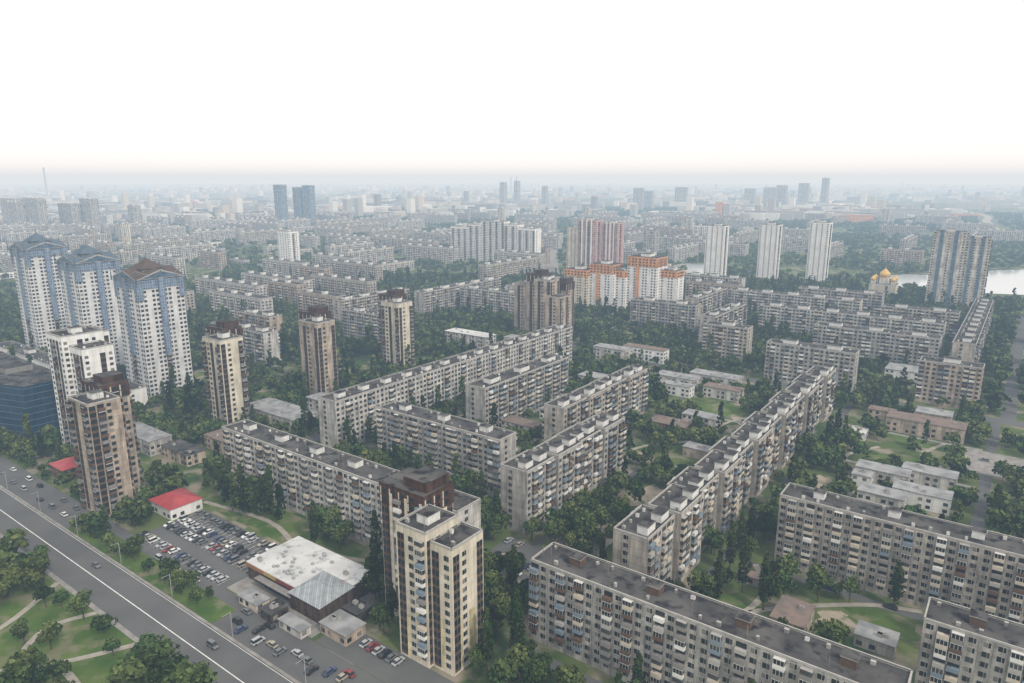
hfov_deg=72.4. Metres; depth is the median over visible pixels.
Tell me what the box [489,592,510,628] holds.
tree
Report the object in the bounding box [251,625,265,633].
parked car
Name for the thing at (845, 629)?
tree
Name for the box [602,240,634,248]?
apartment block
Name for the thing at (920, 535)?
window
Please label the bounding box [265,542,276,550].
parked van
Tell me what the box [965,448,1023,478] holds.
plaza
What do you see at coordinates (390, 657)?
parked car
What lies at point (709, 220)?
apartment block
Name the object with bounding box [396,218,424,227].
apartment block
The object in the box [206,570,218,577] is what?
parked car
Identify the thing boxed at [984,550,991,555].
window
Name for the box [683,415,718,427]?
window
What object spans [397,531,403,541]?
window
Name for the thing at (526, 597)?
tree
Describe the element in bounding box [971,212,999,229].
highway
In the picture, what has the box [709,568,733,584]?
tree
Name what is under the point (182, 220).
apartment block
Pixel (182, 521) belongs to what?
parked car
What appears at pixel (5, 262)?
apartment block
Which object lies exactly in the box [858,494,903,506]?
window
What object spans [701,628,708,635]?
window
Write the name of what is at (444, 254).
apartment block
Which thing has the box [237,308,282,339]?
apartment block
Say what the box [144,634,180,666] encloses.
tree
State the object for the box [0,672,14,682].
tree
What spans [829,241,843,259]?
apartment block
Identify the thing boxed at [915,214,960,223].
apartment block
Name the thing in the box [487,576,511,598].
tree
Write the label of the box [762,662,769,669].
window
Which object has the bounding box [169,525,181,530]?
parked car
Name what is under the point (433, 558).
tower block
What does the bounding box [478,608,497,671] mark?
poplar tree
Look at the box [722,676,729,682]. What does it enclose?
window
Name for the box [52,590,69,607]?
tree
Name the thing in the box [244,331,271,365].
window
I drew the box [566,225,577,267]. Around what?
tower block
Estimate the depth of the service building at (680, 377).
480.71 m
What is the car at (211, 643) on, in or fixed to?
on the road
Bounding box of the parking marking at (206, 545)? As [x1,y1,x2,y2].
[151,515,254,584]
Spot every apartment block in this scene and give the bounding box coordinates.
[0,223,24,228]
[0,227,34,240]
[0,241,18,252]
[0,252,13,270]
[0,271,14,279]
[2,223,55,230]
[4,229,58,242]
[44,232,111,249]
[46,222,103,234]
[49,219,59,223]
[70,249,138,268]
[75,225,99,234]
[78,227,96,233]
[84,241,124,247]
[92,240,116,250]
[100,214,112,223]
[101,221,154,232]
[113,223,168,236]
[114,212,128,217]
[116,222,131,242]
[119,238,193,257]
[131,234,199,243]
[141,225,186,237]
[145,252,186,275]
[146,215,168,223]
[147,217,167,223]
[151,242,210,260]
[174,216,188,224]
[176,214,190,219]
[184,289,195,312]
[189,218,224,229]
[190,228,235,241]
[195,275,266,296]
[197,249,226,269]
[202,241,220,246]
[208,288,273,319]
[210,318,281,367]
[211,246,224,250]
[217,225,243,233]
[221,419,480,549]
[222,219,256,225]
[224,222,251,230]
[229,257,249,264]
[236,228,284,244]
[237,212,265,219]
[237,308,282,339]
[238,217,266,221]
[241,270,312,288]
[250,221,281,230]
[252,214,274,217]
[253,216,277,222]
[262,257,309,276]
[263,244,277,253]
[263,278,306,308]
[270,212,293,216]
[275,248,312,256]
[278,218,310,228]
[289,225,313,231]
[295,263,332,278]
[297,288,345,318]
[299,233,319,249]
[310,273,376,295]
[312,252,358,265]
[313,218,352,226]
[314,226,351,238]
[316,210,328,213]
[316,213,331,219]
[317,324,572,447]
[324,214,346,219]
[324,220,365,227]
[325,233,369,244]
[325,241,373,254]
[326,258,382,280]
[329,210,353,216]
[332,287,409,326]
[334,237,370,243]
[337,212,351,217]
[342,246,393,263]
[342,306,379,342]
[343,222,384,234]
[357,216,392,223]
[367,227,412,237]
[370,235,406,249]
[375,213,400,221]
[375,259,413,272]
[376,401,516,495]
[385,222,395,228]
[395,238,438,253]
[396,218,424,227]
[397,209,423,215]
[402,243,459,263]
[407,211,436,219]
[410,230,450,239]
[414,276,500,318]
[426,213,457,223]
[432,227,450,232]
[437,232,450,245]
[452,208,472,213]
[454,212,470,220]
[460,284,513,313]
[465,353,568,427]
[466,211,491,219]
[478,256,540,278]
[494,249,544,268]
[497,207,505,220]
[499,411,626,535]
[504,275,559,289]
[514,213,546,220]
[517,222,550,231]
[519,218,556,229]
[522,211,541,213]
[528,221,549,223]
[529,542,912,682]
[541,230,562,242]
[541,234,561,249]
[541,247,549,264]
[542,364,648,442]
[571,217,603,224]
[578,213,602,217]
[583,207,590,213]
[593,215,629,221]
[596,211,617,215]
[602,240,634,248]
[602,247,656,263]
[612,364,835,582]
[618,219,636,228]
[624,228,640,231]
[624,230,642,245]
[627,226,651,230]
[630,296,700,332]
[641,211,666,218]
[642,224,682,234]
[643,216,665,224]
[643,228,659,251]
[649,221,669,225]
[651,213,678,222]
[659,235,705,250]
[667,227,693,235]
[667,263,677,267]
[668,242,698,263]
[671,212,706,220]
[672,215,692,224]
[678,233,737,242]
[683,216,693,228]
[684,272,745,288]
[685,278,742,303]
[685,286,726,314]
[693,224,705,234]
[697,240,748,258]
[697,301,747,341]
[702,320,752,361]
[705,216,726,224]
[707,212,718,216]
[720,214,740,218]
[723,218,768,230]
[728,287,862,312]
[732,205,739,210]
[733,229,758,242]
[740,212,752,219]
[740,226,753,230]
[755,205,761,210]
[758,302,946,353]
[764,338,859,392]
[774,482,1023,623]
[781,235,808,251]
[782,227,809,236]
[798,285,884,313]
[805,213,825,219]
[807,219,818,228]
[812,321,941,368]
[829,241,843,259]
[831,214,845,223]
[879,223,925,237]
[880,247,923,266]
[880,303,960,337]
[881,208,889,223]
[899,234,917,248]
[904,220,912,223]
[914,355,984,407]
[914,596,1023,682]
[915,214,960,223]
[917,213,950,215]
[940,221,996,233]
[944,218,953,221]
[949,297,994,361]
[969,231,980,235]
[970,228,1023,243]
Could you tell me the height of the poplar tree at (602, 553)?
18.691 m
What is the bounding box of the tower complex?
[564,253,684,313]
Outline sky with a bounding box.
[0,0,1023,178]
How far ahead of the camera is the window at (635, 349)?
545.37 m
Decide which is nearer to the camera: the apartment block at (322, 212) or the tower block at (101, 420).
the tower block at (101, 420)
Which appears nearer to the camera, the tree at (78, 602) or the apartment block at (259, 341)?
the tree at (78, 602)
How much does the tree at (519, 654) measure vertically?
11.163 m
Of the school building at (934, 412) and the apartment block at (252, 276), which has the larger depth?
the apartment block at (252, 276)
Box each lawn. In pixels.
[0,565,149,682]
[67,524,235,622]
[202,490,384,592]
[696,401,749,415]
[714,593,761,608]
[843,607,920,640]
[866,453,948,467]
[869,432,947,447]
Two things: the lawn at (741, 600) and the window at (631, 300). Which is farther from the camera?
the window at (631, 300)
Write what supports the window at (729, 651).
in the apartment block at (607, 617)
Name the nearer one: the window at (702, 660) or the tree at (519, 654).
the window at (702, 660)
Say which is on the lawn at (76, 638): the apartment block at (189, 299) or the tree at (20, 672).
the tree at (20, 672)
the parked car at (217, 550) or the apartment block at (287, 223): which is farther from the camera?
the apartment block at (287, 223)
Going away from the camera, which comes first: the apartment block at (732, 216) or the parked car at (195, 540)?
the parked car at (195, 540)
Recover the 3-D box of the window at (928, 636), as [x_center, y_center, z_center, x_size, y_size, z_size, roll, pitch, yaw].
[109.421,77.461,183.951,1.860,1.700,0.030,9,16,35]
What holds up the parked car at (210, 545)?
on the car park at (234, 572)
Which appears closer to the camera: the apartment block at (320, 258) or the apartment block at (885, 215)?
the apartment block at (320, 258)
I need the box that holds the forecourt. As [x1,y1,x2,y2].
[315,634,453,682]
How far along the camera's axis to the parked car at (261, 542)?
273.68 m
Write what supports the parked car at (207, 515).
on the car park at (234, 572)
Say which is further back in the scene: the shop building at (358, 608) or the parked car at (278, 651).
the shop building at (358, 608)
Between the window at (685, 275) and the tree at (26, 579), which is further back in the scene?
the window at (685, 275)
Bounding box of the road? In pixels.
[0,488,293,682]
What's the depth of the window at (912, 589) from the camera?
243.97 m
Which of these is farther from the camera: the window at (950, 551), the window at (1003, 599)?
the window at (950, 551)
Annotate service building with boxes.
[203,429,223,454]
[249,397,318,433]
[306,392,326,410]
[501,415,541,433]
[539,406,543,418]
[578,371,607,380]
[648,414,692,432]
[655,370,700,386]
[655,379,694,397]
[681,408,720,427]
[682,441,711,459]
[690,368,743,384]
[703,382,744,402]
[736,569,760,587]
[769,594,815,631]
[851,467,874,485]
[852,425,868,440]
[853,619,899,658]
[855,459,911,484]
[857,481,907,507]
[868,405,897,421]
[892,479,953,515]
[901,461,959,489]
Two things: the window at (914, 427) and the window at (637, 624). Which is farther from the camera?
the window at (914, 427)
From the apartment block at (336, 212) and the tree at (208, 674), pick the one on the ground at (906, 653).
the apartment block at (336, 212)
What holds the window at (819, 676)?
in the apartment block at (607, 617)
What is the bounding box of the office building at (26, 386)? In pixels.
[0,351,59,436]
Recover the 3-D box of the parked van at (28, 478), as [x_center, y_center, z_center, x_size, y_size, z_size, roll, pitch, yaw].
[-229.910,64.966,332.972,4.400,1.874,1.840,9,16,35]
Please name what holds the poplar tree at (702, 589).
on the ground at (906, 653)
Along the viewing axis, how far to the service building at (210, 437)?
369.63 m
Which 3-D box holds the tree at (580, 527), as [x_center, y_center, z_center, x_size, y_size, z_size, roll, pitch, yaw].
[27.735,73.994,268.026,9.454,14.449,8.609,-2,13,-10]
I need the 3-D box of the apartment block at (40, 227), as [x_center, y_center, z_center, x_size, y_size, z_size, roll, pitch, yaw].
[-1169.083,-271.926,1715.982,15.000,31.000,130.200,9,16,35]
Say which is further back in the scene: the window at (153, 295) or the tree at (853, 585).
the window at (153, 295)
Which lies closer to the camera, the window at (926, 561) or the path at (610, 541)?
the window at (926, 561)
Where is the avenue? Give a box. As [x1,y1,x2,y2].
[545,204,558,273]
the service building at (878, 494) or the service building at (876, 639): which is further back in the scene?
the service building at (878, 494)
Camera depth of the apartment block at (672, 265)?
924.83 m
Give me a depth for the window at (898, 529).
233.76 m
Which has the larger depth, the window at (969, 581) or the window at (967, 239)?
the window at (967, 239)
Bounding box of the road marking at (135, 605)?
[1,489,291,682]
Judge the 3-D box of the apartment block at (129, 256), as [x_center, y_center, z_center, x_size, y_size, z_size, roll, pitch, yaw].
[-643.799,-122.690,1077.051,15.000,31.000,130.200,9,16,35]
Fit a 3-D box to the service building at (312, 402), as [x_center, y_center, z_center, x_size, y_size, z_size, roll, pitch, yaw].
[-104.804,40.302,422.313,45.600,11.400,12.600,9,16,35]
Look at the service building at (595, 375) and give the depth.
485.26 m
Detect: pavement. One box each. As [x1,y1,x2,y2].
[0,485,300,682]
[0,533,138,641]
[226,576,384,637]
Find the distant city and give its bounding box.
[0,183,1023,224]
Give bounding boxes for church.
[868,268,898,294]
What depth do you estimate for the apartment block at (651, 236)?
1309.12 m
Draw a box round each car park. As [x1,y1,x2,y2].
[146,509,277,587]
[490,536,542,572]
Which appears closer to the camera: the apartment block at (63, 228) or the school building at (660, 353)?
the school building at (660, 353)
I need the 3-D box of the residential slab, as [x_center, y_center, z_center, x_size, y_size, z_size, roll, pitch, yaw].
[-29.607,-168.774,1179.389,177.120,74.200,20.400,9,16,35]
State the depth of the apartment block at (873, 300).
708.38 m
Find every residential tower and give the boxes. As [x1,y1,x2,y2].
[6,228,68,349]
[53,239,124,364]
[110,252,193,400]
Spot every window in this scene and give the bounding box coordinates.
[13,255,65,347]
[47,337,95,451]
[50,465,75,477]
[60,270,124,364]
[72,402,122,514]
[117,287,192,398]
[138,441,170,454]
[151,505,199,517]
[162,447,197,464]
[207,342,236,423]
[222,429,370,539]
[238,313,275,329]
[239,597,262,609]
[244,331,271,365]
[261,610,285,620]
[264,576,289,600]
[277,233,297,259]
[280,622,306,636]
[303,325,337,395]
[321,627,361,643]
[323,328,571,443]
[336,290,406,319]
[342,311,379,342]
[345,609,369,619]
[383,411,408,461]
[385,306,406,365]
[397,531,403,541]
[398,540,403,550]
[398,549,404,560]
[398,558,404,568]
[399,567,404,577]
[399,576,405,586]
[399,584,405,594]
[400,593,405,603]
[400,602,406,612]
[400,610,406,620]
[401,619,406,629]
[401,627,407,637]
[401,635,407,645]
[402,644,407,654]
[417,280,497,312]
[427,538,432,550]
[445,332,494,345]
[460,288,512,312]
[471,359,567,424]
[502,422,538,430]
[537,281,558,329]
[560,289,573,330]
[567,229,575,266]
[578,221,600,267]
[594,348,631,357]
[603,224,622,261]
[615,595,620,601]
[631,300,697,332]
[634,349,666,362]
[635,612,641,618]
[635,621,640,627]
[636,603,641,609]
[645,625,651,632]
[646,607,652,613]
[646,616,651,623]
[666,643,672,650]
[667,624,673,631]
[667,634,672,641]
[668,387,693,396]
[668,615,673,622]
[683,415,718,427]
[684,275,743,282]
[687,662,693,668]
[688,652,694,659]
[689,289,726,313]
[689,633,695,640]
[689,643,695,649]
[690,623,696,631]
[698,675,704,682]
[699,657,706,664]
[699,666,705,673]
[700,647,706,654]
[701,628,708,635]
[701,638,707,645]
[703,388,741,400]
[704,227,727,274]
[704,307,743,322]
[707,325,749,358]
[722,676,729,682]
[723,666,729,674]
[724,647,731,654]
[724,657,730,664]
[725,637,732,644]
[732,291,860,311]
[748,667,755,674]
[749,657,756,664]
[750,647,757,654]
[757,226,781,278]
[761,672,768,679]
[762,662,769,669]
[763,307,945,346]
[763,652,770,659]
[765,343,857,389]
[776,505,1023,623]
[788,672,795,680]
[789,662,796,670]
[802,289,883,312]
[806,224,831,280]
[816,672,824,681]
[818,327,940,365]
[831,678,839,682]
[853,475,872,483]
[855,639,896,653]
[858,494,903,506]
[878,475,909,483]
[881,307,948,334]
[886,370,917,383]
[887,421,965,439]
[892,550,898,555]
[893,542,899,547]
[895,527,901,532]
[910,474,953,489]
[911,571,917,576]
[912,564,918,568]
[913,556,919,561]
[914,548,920,553]
[915,540,921,545]
[916,363,981,404]
[916,532,922,537]
[917,497,951,513]
[918,670,926,677]
[920,660,927,668]
[921,651,929,658]
[923,566,929,572]
[923,642,930,649]
[924,558,930,564]
[924,632,932,639]
[925,551,931,556]
[925,623,933,630]
[926,232,965,305]
[926,543,932,548]
[927,535,933,540]
[943,580,949,586]
[944,572,951,578]
[946,564,952,570]
[947,557,953,562]
[948,549,954,554]
[949,541,956,546]
[958,239,990,303]
[961,675,969,682]
[963,665,971,673]
[964,656,973,663]
[966,587,972,592]
[966,646,974,653]
[967,579,973,584]
[968,571,975,576]
[968,636,976,643]
[970,563,976,568]
[971,555,977,560]
[972,546,979,552]
[977,590,984,595]
[977,670,986,678]
[978,582,985,587]
[979,661,988,668]
[980,574,986,579]
[981,566,988,571]
[981,651,989,658]
[982,641,991,648]
[983,558,989,563]
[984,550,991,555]
[992,675,1001,682]
[994,666,1003,673]
[996,656,1005,663]
[997,646,1006,653]
[1001,597,1007,602]
[1002,589,1009,594]
[1003,580,1010,586]
[1005,572,1012,578]
[1006,564,1013,570]
[1008,556,1015,561]
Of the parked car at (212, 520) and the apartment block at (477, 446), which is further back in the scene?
the apartment block at (477, 446)
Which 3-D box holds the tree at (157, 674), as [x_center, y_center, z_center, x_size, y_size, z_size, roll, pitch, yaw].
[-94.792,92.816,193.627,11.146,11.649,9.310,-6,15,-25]
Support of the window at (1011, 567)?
in the apartment block at (838, 537)
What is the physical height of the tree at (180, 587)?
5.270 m
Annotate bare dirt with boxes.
[553,535,582,548]
[597,523,611,541]
[620,484,663,505]
[731,417,744,424]
[812,475,831,487]
[814,610,855,631]
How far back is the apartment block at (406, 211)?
2511.86 m
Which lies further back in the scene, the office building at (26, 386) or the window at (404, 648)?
the office building at (26, 386)
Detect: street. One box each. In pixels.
[0,455,382,682]
[0,465,80,528]
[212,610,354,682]
[304,325,626,441]
[572,349,1023,427]
[1000,315,1023,420]
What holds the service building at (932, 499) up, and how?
on the ground at (906, 653)
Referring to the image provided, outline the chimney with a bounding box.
[42,167,47,193]
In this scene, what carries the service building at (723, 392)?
on the ground at (906, 653)
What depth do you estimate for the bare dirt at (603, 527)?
287.08 m
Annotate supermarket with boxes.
[246,536,369,623]
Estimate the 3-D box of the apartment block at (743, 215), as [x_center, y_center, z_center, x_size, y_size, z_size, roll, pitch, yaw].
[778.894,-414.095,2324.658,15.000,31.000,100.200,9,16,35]
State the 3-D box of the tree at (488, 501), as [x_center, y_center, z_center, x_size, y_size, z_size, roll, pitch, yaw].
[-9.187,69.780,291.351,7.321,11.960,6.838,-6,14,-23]
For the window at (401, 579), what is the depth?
204.94 m
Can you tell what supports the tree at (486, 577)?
on the ground at (906, 653)
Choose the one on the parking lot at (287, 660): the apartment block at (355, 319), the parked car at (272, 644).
the parked car at (272, 644)
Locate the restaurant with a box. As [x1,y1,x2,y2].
[49,456,79,479]
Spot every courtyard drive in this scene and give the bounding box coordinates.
[501,568,528,579]
[508,646,602,682]
[533,466,640,545]
[633,390,694,430]
[694,402,853,592]
[746,560,923,621]
[842,423,982,450]
[846,459,974,487]
[970,423,1000,527]
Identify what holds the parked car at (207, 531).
on the car park at (234, 572)
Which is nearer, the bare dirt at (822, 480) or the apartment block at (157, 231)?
the bare dirt at (822, 480)
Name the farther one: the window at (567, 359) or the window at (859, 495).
the window at (567, 359)
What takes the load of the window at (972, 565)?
in the apartment block at (838, 537)
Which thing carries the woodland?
on the ground at (906, 653)
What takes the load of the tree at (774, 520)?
on the ground at (906, 653)
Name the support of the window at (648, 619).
in the apartment block at (607, 617)
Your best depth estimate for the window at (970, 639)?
177.88 m
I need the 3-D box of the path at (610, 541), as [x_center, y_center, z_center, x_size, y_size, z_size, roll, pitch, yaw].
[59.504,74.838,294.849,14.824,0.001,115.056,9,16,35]
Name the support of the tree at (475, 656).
on the ground at (906, 653)
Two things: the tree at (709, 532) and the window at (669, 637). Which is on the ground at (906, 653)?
the tree at (709, 532)
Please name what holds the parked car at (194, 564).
on the car park at (234, 572)
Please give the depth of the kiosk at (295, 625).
220.79 m
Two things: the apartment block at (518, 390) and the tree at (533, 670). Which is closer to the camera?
the tree at (533, 670)
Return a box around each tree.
[0,561,19,597]
[0,563,22,597]
[0,579,11,604]
[0,655,34,682]
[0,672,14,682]
[9,616,28,643]
[14,645,49,669]
[15,565,33,584]
[21,570,37,593]
[22,543,50,581]
[29,570,43,586]
[29,665,48,682]
[32,583,54,606]
[35,618,62,649]
[41,658,72,680]
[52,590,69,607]
[52,678,75,682]
[66,588,92,619]
[89,613,117,633]
[102,637,120,655]
[106,655,152,682]
[124,543,140,560]
[125,534,144,557]
[126,630,159,672]
[140,557,155,572]
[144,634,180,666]
[147,654,188,682]
[158,557,179,577]
[158,567,169,580]
[161,659,205,682]
[169,568,184,591]
[174,581,187,594]
[174,659,217,682]
[183,569,191,586]
[187,571,200,589]
[188,584,204,606]
[205,585,213,596]
[306,500,320,543]
[316,505,324,528]
[317,507,332,527]
[320,504,342,525]
[322,526,332,541]
[329,522,351,549]
[335,519,354,539]
[359,569,384,597]
[364,551,383,570]
[365,543,380,599]
[369,509,381,554]
[369,573,384,600]
[369,604,392,634]
[387,581,397,621]
[464,473,476,494]
[467,643,484,671]
[478,470,488,497]
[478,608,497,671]
[479,497,486,508]
[481,506,495,537]
[481,521,485,532]
[482,495,495,510]
[483,547,492,557]
[483,553,503,571]
[483,557,490,573]
[483,572,507,589]
[484,586,496,605]
[485,655,517,682]
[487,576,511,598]
[488,569,498,574]
[489,523,500,540]
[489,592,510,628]
[490,507,511,534]
[492,488,503,522]
[497,548,526,573]
[497,658,519,682]
[504,643,532,680]
[507,544,520,586]
[507,590,524,647]
[508,586,527,643]
[511,579,528,604]
[519,578,528,594]
[520,658,547,682]
[521,640,536,655]
[523,517,542,540]
[524,593,529,608]
[530,651,553,682]
[542,508,570,534]
[543,516,568,541]
[554,663,585,682]
[557,664,579,682]
[560,500,579,517]
[561,513,574,529]
[562,530,579,547]
[571,488,590,506]
[573,515,596,540]
[574,510,597,538]
[574,540,591,552]
[577,495,598,512]
[577,539,593,553]
[591,487,610,510]
[593,504,610,531]
[593,528,600,540]
[596,532,605,547]
[597,538,609,559]
[603,473,613,509]
[603,521,616,538]
[608,505,622,521]
[613,495,629,508]
[614,670,622,682]
[620,506,626,521]
[623,678,639,682]
[624,502,629,516]
[630,652,646,682]
[664,577,675,584]
[675,578,686,587]
[687,570,716,598]
[697,571,709,595]
[703,523,722,553]
[708,532,723,555]
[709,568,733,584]
[712,549,726,599]
[724,521,738,568]
[734,535,753,592]
[735,511,749,557]
[745,506,756,537]
[747,536,760,558]
[753,515,776,542]
[754,502,777,518]
[756,551,773,609]
[757,576,783,600]
[769,559,781,574]
[770,516,777,524]
[772,566,796,594]
[776,552,801,573]
[780,616,788,624]
[803,568,834,601]
[806,562,827,594]
[809,619,844,641]
[819,618,850,640]
[826,631,845,645]
[831,582,846,599]
[840,575,862,602]
[889,560,905,603]
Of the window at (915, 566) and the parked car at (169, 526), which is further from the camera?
the parked car at (169, 526)
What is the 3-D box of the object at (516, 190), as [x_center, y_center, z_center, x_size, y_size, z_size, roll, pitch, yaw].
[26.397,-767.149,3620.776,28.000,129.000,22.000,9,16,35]
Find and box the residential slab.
[451,219,540,262]
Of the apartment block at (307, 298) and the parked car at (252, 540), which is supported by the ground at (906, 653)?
the apartment block at (307, 298)
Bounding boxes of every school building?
[444,328,496,347]
[503,334,518,339]
[593,343,631,359]
[623,343,668,363]
[884,362,918,385]
[886,410,967,444]
[915,406,953,419]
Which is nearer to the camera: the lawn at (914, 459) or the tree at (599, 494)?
the tree at (599, 494)
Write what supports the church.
on the ground at (906, 653)
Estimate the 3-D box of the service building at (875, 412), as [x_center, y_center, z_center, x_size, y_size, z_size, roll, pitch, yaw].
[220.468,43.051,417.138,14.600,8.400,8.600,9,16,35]
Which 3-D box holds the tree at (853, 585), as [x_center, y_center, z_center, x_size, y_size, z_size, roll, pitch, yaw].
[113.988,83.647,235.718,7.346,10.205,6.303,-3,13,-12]
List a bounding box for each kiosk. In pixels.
[237,587,270,612]
[259,598,289,622]
[277,612,311,639]
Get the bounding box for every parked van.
[20,485,26,490]
[25,476,32,480]
[36,482,43,487]
[48,503,55,508]
[148,536,159,543]
[153,553,162,560]
[177,514,188,521]
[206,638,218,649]
[227,554,239,563]
[231,616,242,624]
[232,544,243,552]
[237,560,245,567]
[244,532,255,540]
[250,635,265,645]
[261,542,270,549]
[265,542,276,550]
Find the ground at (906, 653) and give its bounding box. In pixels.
[0,179,1023,682]
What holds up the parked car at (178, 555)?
on the car park at (234, 572)
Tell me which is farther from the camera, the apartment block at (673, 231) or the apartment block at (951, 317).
the apartment block at (673, 231)
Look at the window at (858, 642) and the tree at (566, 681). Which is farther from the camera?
the window at (858, 642)
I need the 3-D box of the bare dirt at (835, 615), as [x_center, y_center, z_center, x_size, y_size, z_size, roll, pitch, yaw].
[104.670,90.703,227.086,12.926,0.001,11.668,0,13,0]
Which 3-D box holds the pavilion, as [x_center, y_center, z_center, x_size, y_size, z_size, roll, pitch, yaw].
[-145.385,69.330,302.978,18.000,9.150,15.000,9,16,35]
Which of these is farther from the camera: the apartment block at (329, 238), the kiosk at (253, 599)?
the apartment block at (329, 238)
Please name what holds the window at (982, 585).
in the apartment block at (838, 537)
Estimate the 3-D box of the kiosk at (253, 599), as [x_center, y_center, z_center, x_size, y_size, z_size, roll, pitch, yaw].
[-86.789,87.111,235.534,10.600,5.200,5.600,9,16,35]
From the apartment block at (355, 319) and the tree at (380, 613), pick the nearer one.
the tree at (380, 613)
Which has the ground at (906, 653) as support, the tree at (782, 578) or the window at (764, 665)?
the tree at (782, 578)
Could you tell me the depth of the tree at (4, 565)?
236.53 m
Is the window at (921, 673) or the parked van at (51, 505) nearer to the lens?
the window at (921, 673)
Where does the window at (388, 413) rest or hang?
in the apartment block at (477, 446)
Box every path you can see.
[0,582,58,629]
[0,643,136,671]
[13,611,96,666]
[62,661,80,682]
[202,501,364,561]
[597,539,612,556]
[629,417,747,450]
[744,564,761,610]
[750,602,922,613]
[843,446,879,496]
[920,443,946,467]
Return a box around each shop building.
[135,421,172,456]
[160,439,205,466]
[318,609,366,646]
[341,598,371,620]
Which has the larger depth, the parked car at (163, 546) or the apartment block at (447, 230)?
the apartment block at (447, 230)
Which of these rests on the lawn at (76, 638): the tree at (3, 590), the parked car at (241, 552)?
the tree at (3, 590)
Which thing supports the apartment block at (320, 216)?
on the ground at (906, 653)
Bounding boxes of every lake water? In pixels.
[678,264,726,274]
[890,269,1023,294]
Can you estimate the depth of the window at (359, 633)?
217.97 m
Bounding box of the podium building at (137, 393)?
[0,340,147,405]
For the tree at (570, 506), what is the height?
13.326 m
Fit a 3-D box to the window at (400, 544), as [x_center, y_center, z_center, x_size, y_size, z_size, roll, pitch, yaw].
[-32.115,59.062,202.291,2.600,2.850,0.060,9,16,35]
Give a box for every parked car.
[91,561,100,568]
[138,530,149,535]
[155,541,167,547]
[159,543,171,549]
[162,545,174,552]
[163,521,174,526]
[165,524,176,528]
[168,548,180,553]
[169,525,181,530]
[174,527,185,532]
[174,551,186,558]
[177,529,188,534]
[179,554,191,560]
[180,518,189,523]
[180,531,192,536]
[183,519,194,525]
[184,533,195,539]
[185,521,196,527]
[186,559,197,565]
[188,534,200,540]
[190,560,202,567]
[191,523,202,529]
[192,537,204,542]
[194,510,205,515]
[194,526,205,531]
[194,563,206,570]
[196,539,208,544]
[197,528,207,533]
[198,566,210,572]
[201,513,211,518]
[202,528,213,534]
[202,569,214,575]
[205,542,216,548]
[206,531,217,537]
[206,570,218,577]
[208,518,219,522]
[209,544,221,550]
[210,573,222,580]
[211,547,223,553]
[213,519,223,524]
[213,536,224,541]
[216,521,226,526]
[216,549,227,556]
[216,575,229,582]
[217,537,228,543]
[220,523,231,528]
[220,540,231,545]
[220,551,231,557]
[223,554,233,560]
[224,525,234,530]
[225,541,236,547]
[227,527,236,533]
[229,543,239,549]
[232,528,242,534]
[233,624,247,633]
[236,531,246,536]
[236,549,248,555]
[241,532,250,538]
[241,607,252,614]
[246,552,257,558]
[247,537,258,542]
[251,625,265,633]
[257,540,268,546]
[264,621,275,629]
[266,640,277,648]
[272,646,287,656]
[291,649,303,657]
[300,655,312,664]
[304,664,318,675]
[322,666,336,676]
[335,672,347,682]
[342,668,355,678]
[359,638,372,647]
[365,642,378,651]
[371,645,385,655]
[378,649,391,658]
[384,652,398,662]
[391,656,404,666]
[504,537,512,542]
[515,541,524,547]
[883,603,897,610]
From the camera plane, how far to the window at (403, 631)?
208.83 m
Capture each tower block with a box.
[45,324,116,452]
[65,370,143,516]
[201,319,250,429]
[277,229,299,260]
[298,305,337,397]
[378,288,414,369]
[379,465,483,676]
[514,269,567,331]
[559,277,574,330]
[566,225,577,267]
[577,218,602,267]
[602,221,623,262]
[703,223,729,275]
[756,222,782,278]
[805,220,832,281]
[924,228,968,306]
[957,234,992,307]
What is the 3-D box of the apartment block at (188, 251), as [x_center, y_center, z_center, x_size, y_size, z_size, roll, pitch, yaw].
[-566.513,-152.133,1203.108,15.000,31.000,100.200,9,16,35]
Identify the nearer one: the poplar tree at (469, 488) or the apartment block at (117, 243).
the poplar tree at (469, 488)
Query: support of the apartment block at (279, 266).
on the ground at (906, 653)
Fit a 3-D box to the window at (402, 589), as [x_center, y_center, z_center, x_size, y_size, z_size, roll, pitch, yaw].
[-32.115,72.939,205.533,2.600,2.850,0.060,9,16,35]
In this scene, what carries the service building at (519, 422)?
on the ground at (906, 653)
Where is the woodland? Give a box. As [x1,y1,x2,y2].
[0,206,1023,567]
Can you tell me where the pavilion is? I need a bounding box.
[148,487,202,520]
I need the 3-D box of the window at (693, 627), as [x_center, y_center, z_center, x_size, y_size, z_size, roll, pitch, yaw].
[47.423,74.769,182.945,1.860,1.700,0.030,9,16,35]
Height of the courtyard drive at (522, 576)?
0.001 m
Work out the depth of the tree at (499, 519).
278.87 m
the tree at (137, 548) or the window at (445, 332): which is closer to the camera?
the tree at (137, 548)
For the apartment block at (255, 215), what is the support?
on the ground at (906, 653)

